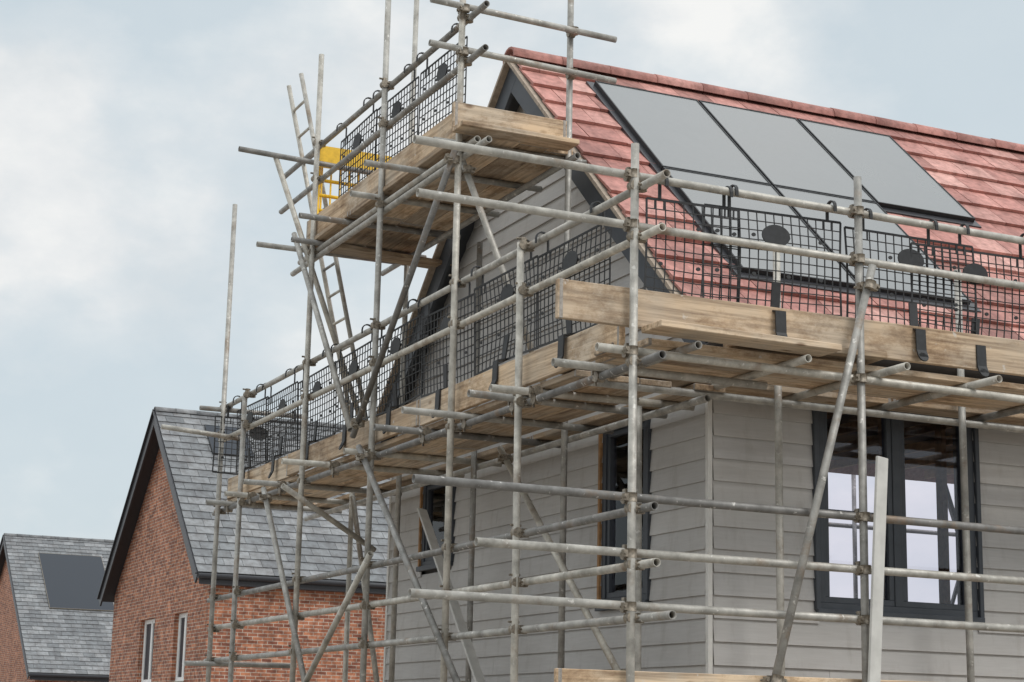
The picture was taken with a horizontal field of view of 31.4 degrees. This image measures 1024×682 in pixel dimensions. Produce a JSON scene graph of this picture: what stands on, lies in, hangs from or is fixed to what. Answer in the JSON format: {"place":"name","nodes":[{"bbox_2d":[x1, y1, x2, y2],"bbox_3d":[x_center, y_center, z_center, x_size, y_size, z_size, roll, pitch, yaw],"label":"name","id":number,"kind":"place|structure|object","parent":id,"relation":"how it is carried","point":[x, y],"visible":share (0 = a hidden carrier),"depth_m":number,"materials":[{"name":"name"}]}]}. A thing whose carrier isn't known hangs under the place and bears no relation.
{"place":"outdoors","nodes":[
{"label":"outdoors","id":0,"kind":"place"},
{"bbox_2d":[0,559,85,681],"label":"walls","id":1,"kind":"structure","parent":0,"point":[12,666],"depth_m":70.94,"materials":[{"name":"red brick"}]},
{"bbox_2d":[0,535,108,681],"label":"barge boards and gutter","id":2,"kind":"object","parent":1,"relation":"attached to","point":[69,677],"visible":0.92,"depth_m":65.69,"materials":[{"name":"plastic"}]},
{"bbox_2d":[0,533,113,675],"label":"roof","id":3,"kind":"structure","parent":1,"relation":"on","point":[65,641],"depth_m":68.48,"materials":[{"name":"stone"}]},
{"bbox_2d":[38,553,113,610],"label":"solar panel","id":4,"kind":"object","parent":3,"relation":"on","point":[73,582],"visible":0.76,"depth_m":70.96,"materials":[{"name":"black glass"}]},
{"bbox_2d":[109,447,385,681],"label":"walls","id":5,"kind":"structure","parent":0,"point":[160,586],"depth_m":39.97,"materials":[{"name":"red brick"}]},
{"bbox_2d":[141,612,187,681],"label":"windows","id":6,"kind":"structure","parent":5,"relation":"attached to","point":[147,659],"depth_m":42.90,"materials":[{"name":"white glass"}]},
{"bbox_2d":[97,409,385,605],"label":"barge boards and gutter","id":7,"kind":"object","parent":5,"relation":"attached to","point":[260,581],"visible":0.59,"depth_m":39.94,"materials":[{"name":"plastic"}]},
{"bbox_2d":[103,407,389,601],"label":"roof","id":8,"kind":"structure","parent":5,"relation":"on","point":[324,546],"depth_m":40.91,"materials":[{"name":"stone"}]},
{"bbox_2d":[204,424,253,456],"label":"solar panel","id":9,"kind":"object","parent":8,"relation":"on","point":[210,428],"visible":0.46,"depth_m":42.87,"materials":[{"name":"grey glass"}]},
{"bbox_2d":[0,0,1023,603],"label":"sky","id":10,"kind":"structure","parent":0,"point":[124,124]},
{"label":"ground","id":11,"kind":"structure","parent":0,"visible":0},
{"bbox_2d":[161,0,1023,681],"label":"scaffolding","id":12,"kind":"object","parent":11,"relation":"on","point":[457,170],"visible":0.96,"depth_m":11.97,"materials":[{"name":"metal"}]},
{"bbox_2d":[233,384,268,478],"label":"guard panel","id":13,"kind":"object","parent":12,"relation":"attached to","point":[250,417],"visible":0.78,"depth_m":17.20,"materials":[{"name":"black metal"}]},
{"bbox_2d":[212,405,301,474],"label":"guard panel","id":14,"kind":"object","parent":12,"relation":"attached to","point":[255,429],"visible":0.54,"depth_m":17.88,"materials":[{"name":"black metal"}]},
{"bbox_2d":[261,368,297,477],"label":"guard panel","id":15,"kind":"object","parent":12,"relation":"attached to","point":[282,404],"visible":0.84,"depth_m":16.46,"materials":[{"name":"black metal"}]},
{"bbox_2d":[294,350,336,459],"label":"guard panel","id":16,"kind":"object","parent":12,"relation":"attached to","point":[317,386],"visible":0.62,"depth_m":15.59,"materials":[{"name":"black metal"}]},
{"bbox_2d":[287,73,368,421],"bbox_3d":[-1.638,-0.584,16.561,0.920,3.640,0.402,7,-13,-24],"label":"ladder","id":17,"kind":"object","parent":12,"relation":"attached to","point":[305,101],"visible":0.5,"depth_m":16.58,"materials":[{"name":"grey metal"}]},
{"bbox_2d":[330,324,372,449],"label":"guard panel","id":18,"kind":"object","parent":12,"relation":"attached to","point":[353,367],"visible":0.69,"depth_m":14.79,"materials":[{"name":"black metal"}]},
{"bbox_2d":[317,146,390,213],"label":"yellow safety gate","id":19,"kind":"structure","parent":12,"relation":"attached to","point":[329,154],"depth_m":16.29,"materials":[{"name":"metal"}]},
{"bbox_2d":[336,97,376,197],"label":"guard panel","id":20,"kind":"object","parent":12,"relation":"attached to","point":[357,140],"visible":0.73,"depth_m":15.36,"materials":[{"name":"black plastic"}]},
{"bbox_2d":[372,64,418,169],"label":"guard panel","id":21,"kind":"object","parent":12,"relation":"attached to","point":[397,108],"visible":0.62,"depth_m":14.49,"materials":[{"name":"black plastic"}]},
{"bbox_2d":[371,299,423,433],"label":"guard panel","id":22,"kind":"object","parent":12,"relation":"attached to","point":[396,345],"visible":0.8,"depth_m":13.84,"materials":[{"name":"black plastic"}]},
{"bbox_2d":[416,23,467,135],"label":"guard panel","id":23,"kind":"object","parent":12,"relation":"attached to","point":[443,70],"visible":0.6,"depth_m":13.75,"materials":[{"name":"black plastic"}]},
{"bbox_2d":[417,277,475,417],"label":"guard panel","id":24,"kind":"object","parent":12,"relation":"attached to","point":[442,326],"visible":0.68,"depth_m":13.10,"materials":[{"name":"black plastic"}]},
{"bbox_2d":[417,508,484,681],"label":"leaning board","id":25,"kind":"object","parent":12,"relation":"attached to","point":[472,659],"visible":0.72,"depth_m":14.12,"materials":[{"name":"grey wood"}]},
{"bbox_2d":[470,239,538,390],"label":"guard panel","id":26,"kind":"object","parent":12,"relation":"attached to","point":[507,291],"visible":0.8,"depth_m":12.20,"materials":[{"name":"black plastic"}]},
{"bbox_2d":[535,201,611,367],"bbox_3d":[0.329,-0.300,11.253,0.120,0.963,1.007,7,-13,-24],"label":"guard panel","id":27,"kind":"object","parent":12,"relation":"attached to","point":[570,259],"visible":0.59,"depth_m":11.29,"materials":[{"name":"black plastic"}]},
{"bbox_2d":[643,178,739,301],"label":"guard panel","id":28,"kind":"object","parent":12,"relation":"attached to","point":[729,208],"visible":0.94,"depth_m":10.67,"materials":[{"name":"black plastic"}]},
{"bbox_2d":[702,186,841,336],"bbox_3d":[1.586,-0.434,10.842,0.985,0.953,0.133,7,-13,-24],"label":"guard panel","id":29,"kind":"object","parent":12,"relation":"attached to","point":[776,234],"visible":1,"depth_m":10.87,"materials":[{"name":"black plastic"}]},
{"bbox_2d":[868,456,887,681],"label":"leaning board","id":30,"kind":"object","parent":12,"relation":"attached to","point":[877,574],"visible":1,"depth_m":10.60,"materials":[{"name":"white wood"}]},
{"bbox_2d":[844,208,976,361],"bbox_3d":[2.502,-0.323,11.259,0.984,0.940,0.136,7,-13,-24],"label":"guard panel","id":31,"kind":"object","parent":12,"relation":"attached to","point":[904,256],"visible":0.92,"depth_m":11.31,"materials":[{"name":"black plastic"}]},
{"bbox_2d":[910,219,1023,376],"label":"guard panel","id":32,"kind":"object","parent":12,"relation":"attached to","point":[979,270],"visible":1,"depth_m":11.48,"materials":[{"name":"black plastic"}]},
{"bbox_2d":[422,392,960,604],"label":"walls","id":33,"kind":"structure","parent":11,"relation":"on","point":[956,518],"depth_m":12.80,"materials":[{"name":"paint"}]},
{"bbox_2d":[383,399,712,681],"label":"corner trim","id":34,"kind":"structure","parent":33,"relation":"attached to","point":[708,550],"depth_m":11.72,"materials":[{"name":"grey wood"}]},
{"bbox_2d":[363,55,1023,448],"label":"barge boards and gutter","id":35,"kind":"object","parent":33,"relation":"attached to","point":[513,91],"visible":0.32,"depth_m":14.78,"materials":[{"name":"plastic"}]},
{"bbox_2d":[416,402,984,622],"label":"windows","id":36,"kind":"structure","parent":33,"relation":"attached to","point":[613,466],"depth_m":12.49,"materials":[{"name":"black glass"}]},
{"bbox_2d":[385,106,1023,681],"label":"siding planks","id":37,"kind":"object","parent":33,"relation":"attached to","point":[743,452],"visible":0.48,"depth_m":12.58,"materials":[{"name":"grey wood"}]},
{"bbox_2d":[503,46,1023,483],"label":"roof","id":38,"kind":"structure","parent":33,"relation":"on","point":[980,179],"depth_m":14.72,"materials":[{"name":"red tile"}]},
{"bbox_2d":[594,81,770,184],"bbox_3d":[1.341,-1.662,14.539,0.965,1.071,1.148,7,-13,-24],"label":"solar panel","id":39,"kind":"object","parent":38,"relation":"on","point":[678,132],"visible":1,"depth_m":14.49,"materials":[{"name":"grey glass"}]},
{"bbox_2d":[662,167,854,287],"bbox_3d":[1.794,-0.842,13.312,0.965,1.062,1.138,7,-13,-24],"label":"solar panel","id":40,"kind":"object","parent":38,"relation":"on","point":[694,196],"visible":0.63,"depth_m":13.31,"materials":[{"name":"grey glass"}]},
{"bbox_2d":[586,81,981,312],"bbox_3d":[2.446,-1.109,14.324,3.025,2.201,2.363,7,-13,-24],"label":"solar flashing","id":41,"kind":"object","parent":38,"relation":"on","point":[628,133],"visible":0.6,"depth_m":13.37,"materials":[{"name":"black metal"}]},
{"bbox_2d":[699,100,875,201],"bbox_3d":[2.235,-1.556,14.940,0.965,1.071,1.148,7,-13,-24],"label":"solar panel","id":42,"kind":"object","parent":38,"relation":"on","point":[785,151],"visible":1,"depth_m":14.91,"materials":[{"name":"grey glass"}]},
{"bbox_2d":[774,185,970,304],"bbox_3d":[2.687,-0.735,13.713,0.965,1.062,1.138,7,-13,-24],"label":"solar panel","id":43,"kind":"object","parent":38,"relation":"on","point":[874,225],"visible":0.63,"depth_m":13.73,"materials":[{"name":"grey glass"}]},
{"bbox_2d":[797,119,975,221],"bbox_3d":[3.128,-1.449,15.340,0.965,1.071,1.148,7,-13,-24],"label":"solar panel","id":44,"kind":"object","parent":38,"relation":"on","point":[891,172],"visible":1,"depth_m":15.28,"materials":[{"name":"grey glass"}]},
{"bbox_2d":[827,412,953,603],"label":"floors and joists","id":45,"kind":"object","parent":33,"relation":"attached to","point":[928,446],"visible":0.12,"depth_m":16.60,"materials":[{"name":"paint"}]}
]}

